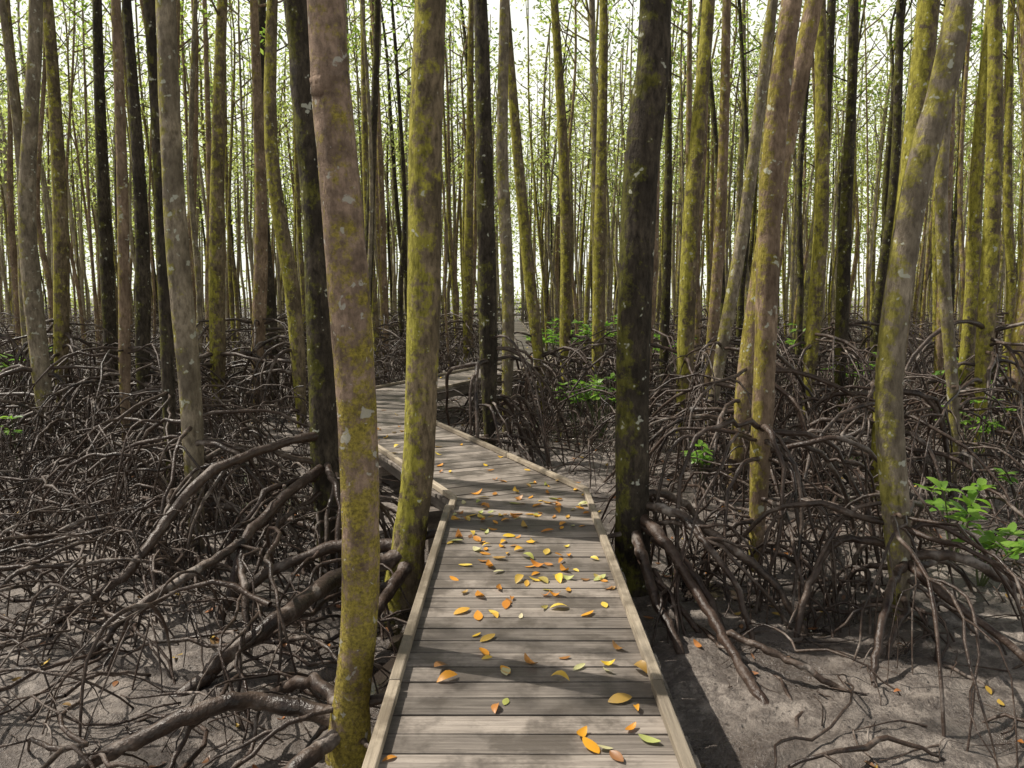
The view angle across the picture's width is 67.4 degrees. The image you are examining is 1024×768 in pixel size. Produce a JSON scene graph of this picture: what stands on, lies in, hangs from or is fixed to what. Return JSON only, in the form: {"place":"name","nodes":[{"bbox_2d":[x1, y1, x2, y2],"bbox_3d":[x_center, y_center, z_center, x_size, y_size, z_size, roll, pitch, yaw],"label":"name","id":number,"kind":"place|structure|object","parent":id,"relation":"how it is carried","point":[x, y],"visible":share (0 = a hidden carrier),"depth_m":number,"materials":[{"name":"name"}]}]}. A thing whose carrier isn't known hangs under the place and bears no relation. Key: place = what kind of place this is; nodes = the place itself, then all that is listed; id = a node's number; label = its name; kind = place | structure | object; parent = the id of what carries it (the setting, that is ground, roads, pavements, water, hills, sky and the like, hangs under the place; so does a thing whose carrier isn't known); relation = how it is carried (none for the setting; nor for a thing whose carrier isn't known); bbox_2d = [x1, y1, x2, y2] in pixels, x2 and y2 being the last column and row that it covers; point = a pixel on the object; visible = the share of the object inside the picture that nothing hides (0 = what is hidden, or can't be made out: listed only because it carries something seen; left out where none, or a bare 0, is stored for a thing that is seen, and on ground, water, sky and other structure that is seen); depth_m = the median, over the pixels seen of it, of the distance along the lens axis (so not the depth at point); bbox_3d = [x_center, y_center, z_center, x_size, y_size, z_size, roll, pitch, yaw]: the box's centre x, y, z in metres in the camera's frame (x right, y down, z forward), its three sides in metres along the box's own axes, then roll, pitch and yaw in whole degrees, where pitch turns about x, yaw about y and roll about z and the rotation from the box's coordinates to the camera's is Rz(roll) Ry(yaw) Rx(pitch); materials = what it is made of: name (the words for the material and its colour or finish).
{"place":"outdoors","nodes":[
{"label":"outdoors","id":0,"kind":"place"},
{"bbox_2d":[0,0,1021,297],"label":"sky","id":1,"kind":"structure","parent":0,"point":[518,20],"materials":[{"name":"white"}]},
{"bbox_2d":[0,298,1023,767],"bbox_3d":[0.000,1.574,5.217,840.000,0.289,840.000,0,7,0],"label":"mud ground","id":2,"kind":"structure","parent":0,"point":[736,724],"depth_m":4.44,"materials":[{"name":"grey soil"}]},
{"bbox_2d":[0,0,107,392],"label":"mangrove tree","id":3,"kind":"object","parent":2,"relation":"on","point":[8,6],"visible":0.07,"depth_m":16.24,"materials":[{"name":"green plant"}]},
{"bbox_2d":[8,0,101,363],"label":"mangrove tree","id":4,"kind":"object","parent":2,"relation":"on","point":[46,268],"visible":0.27,"depth_m":21.10,"materials":[{"name":"brown plant"}]},
{"bbox_2d":[0,0,134,437],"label":"mangrove tree","id":5,"kind":"object","parent":2,"relation":"on","point":[61,336],"visible":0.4,"depth_m":12.70,"materials":[{"name":"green plant"}]},
{"bbox_2d":[31,0,159,421],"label":"mangrove tree","id":6,"kind":"object","parent":2,"relation":"on","point":[107,281],"visible":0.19,"depth_m":13.93,"materials":[{"name":"brown plant"}]},
{"bbox_2d":[58,0,133,361],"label":"mangrove tree","id":7,"kind":"object","parent":2,"relation":"on","point":[73,73],"visible":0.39,"depth_m":22.08,"materials":[{"name":"brown plant"}]},
{"bbox_2d":[0,0,215,469],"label":"mangrove tree","id":8,"kind":"object","parent":2,"relation":"on","point":[33,305],"visible":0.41,"depth_m":9.79,"materials":[{"name":"grey plant"}]},
{"bbox_2d":[80,0,137,365],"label":"mangrove tree","id":9,"kind":"object","parent":2,"relation":"on","point":[89,216],"visible":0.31,"depth_m":21.73,"materials":[{"name":"brown plant"}]},
{"bbox_2d":[71,1,176,376],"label":"mangrove tree","id":10,"kind":"object","parent":2,"relation":"on","point":[125,76],"visible":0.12,"depth_m":18.69,"materials":[{"name":"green plant"}]},
{"bbox_2d":[0,0,263,490],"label":"mangrove tree","id":11,"kind":"object","parent":2,"relation":"on","point":[123,357],"visible":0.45,"depth_m":9.27,"materials":[{"name":"brown plant"}]},
{"bbox_2d":[36,0,264,436],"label":"mangrove tree","id":12,"kind":"object","parent":2,"relation":"on","point":[142,293],"visible":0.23,"depth_m":11.72,"materials":[{"name":"brown plant"}]},
{"bbox_2d":[100,38,206,363],"bbox_3d":[-10.679,-7.137,22.787,3.664,13.475,2.381,4,8,28],"label":"mangrove tree","id":13,"kind":"object","parent":2,"relation":"on","point":[151,254],"visible":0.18,"depth_m":23.20,"materials":[{"name":"brown plant"}]},
{"bbox_2d":[24,0,310,560],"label":"mangrove tree","id":14,"kind":"object","parent":2,"relation":"on","point":[167,396],"visible":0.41,"depth_m":7.37,"materials":[{"name":"brown plant"}]},
{"bbox_2d":[134,0,236,389],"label":"mangrove tree","id":15,"kind":"object","parent":2,"relation":"on","point":[179,46],"visible":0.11,"depth_m":15.96,"materials":[{"name":"green plant"}]},
{"bbox_2d":[132,0,247,369],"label":"mangrove tree","id":16,"kind":"object","parent":2,"relation":"on","point":[195,124],"visible":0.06,"depth_m":20.57,"materials":[{"name":"brown plant"}]},
{"bbox_2d":[0,0,388,592],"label":"mangrove tree","id":17,"kind":"object","parent":2,"relation":"on","point":[192,415],"visible":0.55,"depth_m":6.09,"materials":[{"name":"grey plant"}]},
{"bbox_2d":[155,0,245,400],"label":"mangrove tree","id":18,"kind":"object","parent":2,"relation":"on","point":[199,305],"visible":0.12,"depth_m":14.51,"materials":[{"name":"brown plant"}]},
{"bbox_2d":[100,0,308,436],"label":"mangrove tree","id":19,"kind":"object","parent":2,"relation":"on","point":[216,355],"visible":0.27,"depth_m":12.69,"materials":[{"name":"brown plant"}]},
{"bbox_2d":[180,0,250,376],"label":"mangrove tree","id":20,"kind":"object","parent":2,"relation":"on","point":[207,97],"visible":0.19,"depth_m":18.77,"materials":[{"name":"brown plant"}]},
{"bbox_2d":[38,0,397,659],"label":"mangrove tree","id":21,"kind":"object","parent":2,"relation":"on","point":[320,438],"visible":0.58,"depth_m":5.91,"materials":[{"name":"brown plant"}]},
{"bbox_2d":[66,0,384,767],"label":"mangrove tree","id":22,"kind":"object","parent":2,"relation":"on","point":[342,715],"visible":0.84,"depth_m":3.34,"materials":[{"name":"brown plant"}]},
{"bbox_2d":[152,0,308,430],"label":"mangrove tree","id":23,"kind":"object","parent":2,"relation":"on","point":[258,329],"visible":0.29,"depth_m":13.65,"materials":[{"name":"brown plant"}]},
{"bbox_2d":[182,0,288,367],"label":"mangrove tree","id":24,"kind":"object","parent":2,"relation":"on","point":[230,287],"visible":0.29,"depth_m":22.06,"materials":[{"name":"brown plant"}]},
{"bbox_2d":[209,0,289,372],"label":"mangrove tree","id":25,"kind":"object","parent":2,"relation":"on","point":[241,86],"visible":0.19,"depth_m":20.02,"materials":[{"name":"brown plant"}]},
{"bbox_2d":[213,0,308,432],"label":"mangrove tree","id":26,"kind":"object","parent":2,"relation":"on","point":[296,342],"visible":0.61,"depth_m":11.85,"materials":[{"name":"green plant"}]},
{"bbox_2d":[242,0,308,400],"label":"mangrove tree","id":27,"kind":"object","parent":2,"relation":"on","point":[271,311],"visible":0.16,"depth_m":15.84,"materials":[{"name":"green plant"}]},
{"bbox_2d":[277,24,306,363],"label":"mangrove tree","id":28,"kind":"object","parent":2,"relation":"on","point":[300,241],"visible":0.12,"depth_m":22.57,"materials":[{"name":"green plant"}]},
{"bbox_2d":[168,0,445,696],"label":"mangrove tree","id":29,"kind":"object","parent":2,"relation":"on","point":[403,556],"visible":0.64,"depth_m":5.21,"materials":[{"name":"green plant"}]},
{"bbox_2d":[347,0,413,380],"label":"mangrove tree","id":30,"kind":"object","parent":2,"relation":"on","point":[383,270],"visible":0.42,"depth_m":19.20,"materials":[{"name":"brown plant"}]},
{"bbox_2d":[360,0,448,382],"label":"mangrove tree","id":31,"kind":"object","parent":2,"relation":"on","point":[374,311],"visible":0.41,"depth_m":17.24,"materials":[{"name":"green plant"}]},
{"bbox_2d":[374,0,463,383],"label":"mangrove tree","id":32,"kind":"object","parent":2,"relation":"on","point":[402,345],"visible":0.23,"depth_m":17.16,"materials":[{"name":"grey plant"}]},
{"bbox_2d":[381,0,465,374],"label":"mangrove tree","id":33,"kind":"object","parent":2,"relation":"on","point":[401,322],"visible":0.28,"depth_m":20.91,"materials":[{"name":"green plant"}]},
{"bbox_2d":[371,0,478,377],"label":"mangrove tree","id":34,"kind":"object","parent":2,"relation":"on","point":[444,288],"visible":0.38,"depth_m":18.66,"materials":[{"name":"brown plant"}]},
{"bbox_2d":[382,0,498,377],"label":"mangrove tree","id":35,"kind":"object","parent":2,"relation":"on","point":[466,329],"visible":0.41,"depth_m":19.53,"materials":[{"name":"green plant"}]},
{"bbox_2d":[408,0,501,366],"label":"mangrove tree","id":36,"kind":"object","parent":2,"relation":"on","point":[462,99],"visible":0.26,"depth_m":23.00,"materials":[{"name":"green plant"}]},
{"bbox_2d":[439,40,478,366],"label":"mangrove tree","id":37,"kind":"object","parent":2,"relation":"on","point":[449,233],"visible":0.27,"depth_m":22.19,"materials":[{"name":"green plant"}]},
{"bbox_2d":[439,0,520,372],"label":"mangrove tree","id":38,"kind":"object","parent":2,"relation":"on","point":[463,204],"visible":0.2,"depth_m":20.99,"materials":[{"name":"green plant"}]},
{"bbox_2d":[1,314,972,767],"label":"puddle water","id":39,"kind":"structure","parent":2,"relation":"on","point":[381,678],"depth_m":5.82,"materials":[{"name":"grey liquid"}]},
{"bbox_2d":[0,0,94,410],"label":"mangrove tree","id":40,"kind":"object","parent":39,"relation":"on","point":[14,101],"visible":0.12,"depth_m":13.70,"materials":[{"name":"grey plant"}]},
{"bbox_2d":[0,398,100,510],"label":"mangrove tree","id":41,"kind":"object","parent":39,"relation":"on","point":[21,404],"visible":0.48,"depth_m":8.59,"materials":[{"name":"brown plant"}]},
{"bbox_2d":[286,0,396,414],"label":"mangrove tree","id":42,"kind":"object","parent":39,"relation":"on","point":[371,208],"visible":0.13,"depth_m":13.35,"materials":[{"name":"brown plant"}]},
{"bbox_2d":[287,0,443,410],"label":"mangrove tree","id":43,"kind":"object","parent":39,"relation":"on","point":[375,79],"visible":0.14,"depth_m":14.46,"materials":[{"name":"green plant"}]},
{"bbox_2d":[0,87,1019,320],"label":"distant foliage","id":44,"kind":"object","parent":2,"relation":"on","point":[459,284],"visible":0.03,"depth_m":70.05,"materials":[{"name":"green plant"}]},
{"bbox_2d":[0,0,1022,362],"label":"distant mangrove forest","id":45,"kind":"object","parent":2,"relation":"on","point":[546,232],"visible":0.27,"depth_m":31.61,"materials":[{"name":"green plant"}]},
{"bbox_2d":[0,321,1023,767],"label":"tangled mangrove roots","id":46,"kind":"object","parent":2,"relation":"on","point":[32,509],"visible":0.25,"depth_m":5.51,"materials":[{"name":"brown plant"}]},
{"bbox_2d":[445,0,583,471],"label":"mangrove tree","id":47,"kind":"object","parent":2,"relation":"on","point":[490,405],"visible":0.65,"depth_m":9.38,"materials":[{"name":"brown plant"}]},
{"bbox_2d":[362,303,700,767],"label":"boardwalk","id":48,"kind":"structure","parent":2,"relation":"on","point":[425,719],"depth_m":3.60,"materials":[{"name":"grey wood"}]},
{"bbox_2d":[0,347,1023,767],"bbox_3d":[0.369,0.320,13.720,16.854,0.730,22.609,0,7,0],"label":"fallen leaves","id":49,"kind":"object","parent":48,"relation":"on","point":[593,746],"depth_m":4.15,"materials":[{"name":"plant"}]},
{"bbox_2d":[450,0,612,435],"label":"mangrove tree","id":50,"kind":"object","parent":2,"relation":"on","point":[507,279],"visible":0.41,"depth_m":11.87,"materials":[{"name":"brown plant"}]},
{"bbox_2d":[467,13,615,426],"bbox_3d":[0.269,-5.369,13.368,3.274,12.252,3.820,0,7,0],"label":"mangrove tree","id":51,"kind":"object","parent":2,"relation":"on","point":[535,343],"visible":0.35,"depth_m":13.68,"materials":[{"name":"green plant"}]},
{"bbox_2d":[532,0,591,359],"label":"mangrove tree","id":52,"kind":"object","parent":2,"relation":"on","point":[569,147],"visible":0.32,"depth_m":22.48,"materials":[{"name":"brown plant"}]},
{"bbox_2d":[527,0,638,383],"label":"mangrove tree","id":53,"kind":"object","parent":2,"relation":"on","point":[587,292],"visible":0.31,"depth_m":19.41,"materials":[{"name":"green plant"}]},
{"bbox_2d":[497,0,672,415],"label":"mangrove tree","id":54,"kind":"object","parent":2,"relation":"on","point":[598,292],"visible":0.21,"depth_m":14.61,"materials":[{"name":"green plant"}]},
{"bbox_2d":[527,0,653,408],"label":"mangrove tree","id":55,"kind":"object","parent":2,"relation":"on","point":[565,336],"visible":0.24,"depth_m":15.59,"materials":[{"name":"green plant"}]},
{"bbox_2d":[570,0,615,383],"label":"mangrove tree","id":56,"kind":"object","parent":2,"relation":"on","point":[593,72],"visible":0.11,"depth_m":17.57,"materials":[{"name":"grey plant"}]},
{"bbox_2d":[571,373,615,437],"bbox_3d":[1.366,0.353,11.852,0.885,1.043,1.140,-3,7,-25],"label":"mangrove seedling","id":57,"kind":"object","parent":2,"relation":"on","point":[595,396],"visible":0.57,"depth_m":11.78,"materials":[{"name":"green plant"}]},
{"bbox_2d":[545,161,693,430],"bbox_3d":[2.372,-5.593,12.351,3.181,12.859,4.081,-4,8,-30],"label":"mangrove tree","id":58,"kind":"object","parent":2,"relation":"on","point":[655,270],"visible":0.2,"depth_m":12.76,"materials":[{"name":"brown plant"}]},
{"bbox_2d":[525,0,784,469],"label":"mangrove tree","id":59,"kind":"object","parent":2,"relation":"on","point":[687,291],"visible":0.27,"depth_m":10.73,"materials":[{"name":"green plant"}]},
{"bbox_2d":[578,0,736,423],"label":"mangrove tree","id":60,"kind":"object","parent":2,"relation":"on","point":[666,285],"visible":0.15,"depth_m":14.02,"materials":[{"name":"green plant"}]},
{"bbox_2d":[616,1,717,360],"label":"mangrove tree","id":61,"kind":"object","parent":2,"relation":"on","point":[681,123],"visible":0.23,"depth_m":21.48,"materials":[{"name":"brown plant"}]},
{"bbox_2d":[633,0,738,378],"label":"mangrove tree","id":62,"kind":"object","parent":2,"relation":"on","point":[698,319],"visible":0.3,"depth_m":18.79,"materials":[{"name":"brown plant"}]},
{"bbox_2d":[653,0,737,389],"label":"mangrove tree","id":63,"kind":"object","parent":2,"relation":"on","point":[702,196],"visible":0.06,"depth_m":15.94,"materials":[{"name":"brown plant"}]},
{"bbox_2d":[673,0,761,360],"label":"mangrove tree","id":64,"kind":"object","parent":2,"relation":"on","point":[734,39],"visible":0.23,"depth_m":22.47,"materials":[{"name":"brown plant"}]},
{"bbox_2d":[656,0,779,396],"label":"mangrove tree","id":65,"kind":"object","parent":2,"relation":"on","point":[713,118],"visible":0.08,"depth_m":14.48,"materials":[{"name":"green plant"}]},
{"bbox_2d":[650,0,788,426],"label":"mangrove tree","id":66,"kind":"object","parent":2,"relation":"on","point":[718,252],"visible":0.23,"depth_m":13.24,"materials":[{"name":"brown plant"}]},
{"bbox_2d":[602,0,846,704],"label":"mangrove tree","id":67,"kind":"object","parent":2,"relation":"on","point":[635,526],"visible":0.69,"depth_m":5.25,"materials":[{"name":"black plant"}]},
{"bbox_2d":[649,0,859,491],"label":"mangrove tree","id":68,"kind":"object","parent":2,"relation":"on","point":[724,339],"visible":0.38,"depth_m":9.75,"materials":[{"name":"grey plant"}]},
{"bbox_2d":[598,0,933,518],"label":"mangrove tree","id":69,"kind":"object","parent":2,"relation":"on","point":[740,410],"visible":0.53,"depth_m":8.34,"materials":[{"name":"brown plant"}]},
{"bbox_2d":[728,0,803,368],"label":"mangrove tree","id":70,"kind":"object","parent":2,"relation":"on","point":[740,310],"visible":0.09,"depth_m":19.43,"materials":[{"name":"brown plant"}]},
{"bbox_2d":[601,0,956,644],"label":"mangrove tree","id":71,"kind":"object","parent":2,"relation":"on","point":[765,439],"visible":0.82,"depth_m":5.64,"materials":[{"name":"brown plant"}]},
{"bbox_2d":[741,0,863,349],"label":"mangrove tree","id":72,"kind":"object","parent":2,"relation":"on","point":[791,309],"visible":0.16,"depth_m":23.11,"materials":[{"name":"brown plant"}]},
{"bbox_2d":[733,0,875,379],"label":"mangrove tree","id":73,"kind":"object","parent":2,"relation":"on","point":[805,260],"visible":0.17,"depth_m":19.13,"materials":[{"name":"brown plant"}]},
{"bbox_2d":[777,72,859,412],"bbox_3d":[5.870,-6.357,14.503,3.791,13.859,3.498,0,7,0],"label":"mangrove tree","id":74,"kind":"object","parent":2,"relation":"on","point":[800,281],"visible":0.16,"depth_m":14.94,"materials":[{"name":"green plant"}]},
{"bbox_2d":[718,0,931,476],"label":"mangrove tree","id":75,"kind":"object","parent":2,"relation":"on","point":[809,355],"visible":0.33,"depth_m":11.70,"materials":[{"name":"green plant"}]},
{"bbox_2d":[777,0,874,386],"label":"mangrove tree","id":76,"kind":"object","parent":2,"relation":"on","point":[830,18],"visible":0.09,"depth_m":17.02,"materials":[{"name":"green plant"}]},
{"bbox_2d":[814,0,869,365],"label":"mangrove tree","id":77,"kind":"object","parent":2,"relation":"on","point":[839,184],"visible":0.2,"depth_m":21.06,"materials":[{"name":"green plant"}]},
{"bbox_2d":[662,0,1023,767],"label":"mangrove tree","id":78,"kind":"object","parent":2,"relation":"on","point":[900,524],"visible":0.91,"depth_m":4.81,"materials":[{"name":"plant"}]},
{"bbox_2d":[776,0,932,443],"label":"mangrove tree","id":79,"kind":"object","parent":2,"relation":"on","point":[842,323],"visible":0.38,"depth_m":12.68,"materials":[{"name":"brown plant"}]},
{"bbox_2d":[820,0,891,363],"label":"mangrove tree","id":80,"kind":"object","parent":2,"relation":"on","point":[854,193],"visible":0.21,"depth_m":22.48,"materials":[{"name":"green plant"}]},
{"bbox_2d":[823,0,933,389],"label":"mangrove tree","id":81,"kind":"object","parent":2,"relation":"on","point":[881,275],"visible":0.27,"depth_m":16.57,"materials":[{"name":"brown plant"}]},
{"bbox_2d":[737,0,1023,536],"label":"mangrove tree","id":82,"kind":"object","parent":2,"relation":"on","point":[924,44],"visible":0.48,"depth_m":7.70,"materials":[{"name":"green plant"}]},
{"bbox_2d":[853,0,916,356],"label":"mangrove tree","id":83,"kind":"object","parent":2,"relation":"on","point":[871,92],"visible":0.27,"depth_m":19.92,"materials":[{"name":"brown plant"}]},
{"bbox_2d":[845,0,942,390],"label":"mangrove tree","id":84,"kind":"object","parent":2,"relation":"on","point":[886,173],"visible":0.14,"depth_m":17.78,"materials":[{"name":"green plant"}]},
{"bbox_2d":[818,111,1023,522],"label":"mangrove tree","id":85,"kind":"object","parent":2,"relation":"on","point":[954,409],"visible":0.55,"depth_m":8.38,"materials":[{"name":"grey plant"}]},
{"bbox_2d":[822,0,1023,491],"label":"mangrove tree","id":86,"kind":"object","parent":2,"relation":"on","point":[987,359],"visible":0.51,"depth_m":9.73,"materials":[{"name":"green plant"}]},
{"bbox_2d":[866,10,999,402],"bbox_3d":[8.277,-5.188,14.287,3.728,11.669,2.262,4,8,29],"label":"mangrove tree","id":87,"kind":"object","parent":2,"relation":"on","point":[937,344],"visible":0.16,"depth_m":14.81,"materials":[{"name":"brown plant"}]},
{"bbox_2d":[884,0,982,364],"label":"mangrove tree","id":88,"kind":"object","parent":2,"relation":"on","point":[934,278],"visible":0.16,"depth_m":22.44,"materials":[{"name":"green plant"}]},
{"bbox_2d":[903,0,1003,438],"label":"mangrove tree","id":89,"kind":"object","parent":2,"relation":"on","point":[972,268],"visible":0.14,"depth_m":12.23,"materials":[{"name":"green plant"}]},
{"bbox_2d":[913,477,995,562],"bbox_3d":[3.444,1.084,5.945,0.594,0.765,0.905,3,7,25],"label":"mangrove seedling","id":90,"kind":"object","parent":2,"relation":"on","point":[974,509],"visible":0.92,"depth_m":5.87,"materials":[{"name":"green plant"}]},
{"bbox_2d":[903,13,1006,388],"bbox_3d":[9.357,-6.204,15.314,2.914,13.412,3.486,1,7,9],"label":"mangrove tree","id":91,"kind":"object","parent":2,"relation":"on","point":[959,195],"visible":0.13,"depth_m":15.82,"materials":[{"name":"green plant"}]},
{"bbox_2d":[906,5,1007,368],"bbox_3d":[11.780,-6.265,20.351,2.904,12.336,3.361,-5,8,-38],"label":"mangrove tree","id":92,"kind":"object","parent":2,"relation":"on","point":[955,199],"visible":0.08,"depth_m":20.31,"materials":[{"name":"brown plant"}]},
{"bbox_2d":[907,4,1006,370],"bbox_3d":[10.715,-6.899,19.192,4.133,13.947,3.092,3,7,27],"label":"mangrove tree","id":93,"kind":"object","parent":2,"relation":"on","point":[952,264],"visible":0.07,"depth_m":19.28,"materials":[{"name":"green plant"}]},
{"bbox_2d":[918,0,1023,449],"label":"mangrove tree","id":94,"kind":"object","parent":2,"relation":"on","point":[1017,335],"visible":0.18,"depth_m":10.93,"materials":[{"name":"brown plant"}]},
{"bbox_2d":[928,0,1023,391],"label":"mangrove tree","id":95,"kind":"object","parent":2,"relation":"on","point":[1020,65],"visible":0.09,"depth_m":15.79,"materials":[{"name":"brown plant"}]},
{"bbox_2d":[952,522,1023,586],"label":"mangrove seedling","id":96,"kind":"object","parent":2,"relation":"on","point":[989,539],"visible":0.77,"depth_m":5.48,"materials":[{"name":"green plant"}]},
{"bbox_2d":[970,0,1016,386],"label":"mangrove tree","id":97,"kind":"object","parent":2,"relation":"on","point":[1011,277],"visible":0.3,"depth_m":16.94,"materials":[{"name":"green plant"}]},
{"bbox_2d":[996,2,1022,348],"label":"mangrove tree","id":98,"kind":"object","parent":2,"relation":"on","point":[1020,221],"visible":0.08,"depth_m":23.22,"materials":[{"name":"green plant"}]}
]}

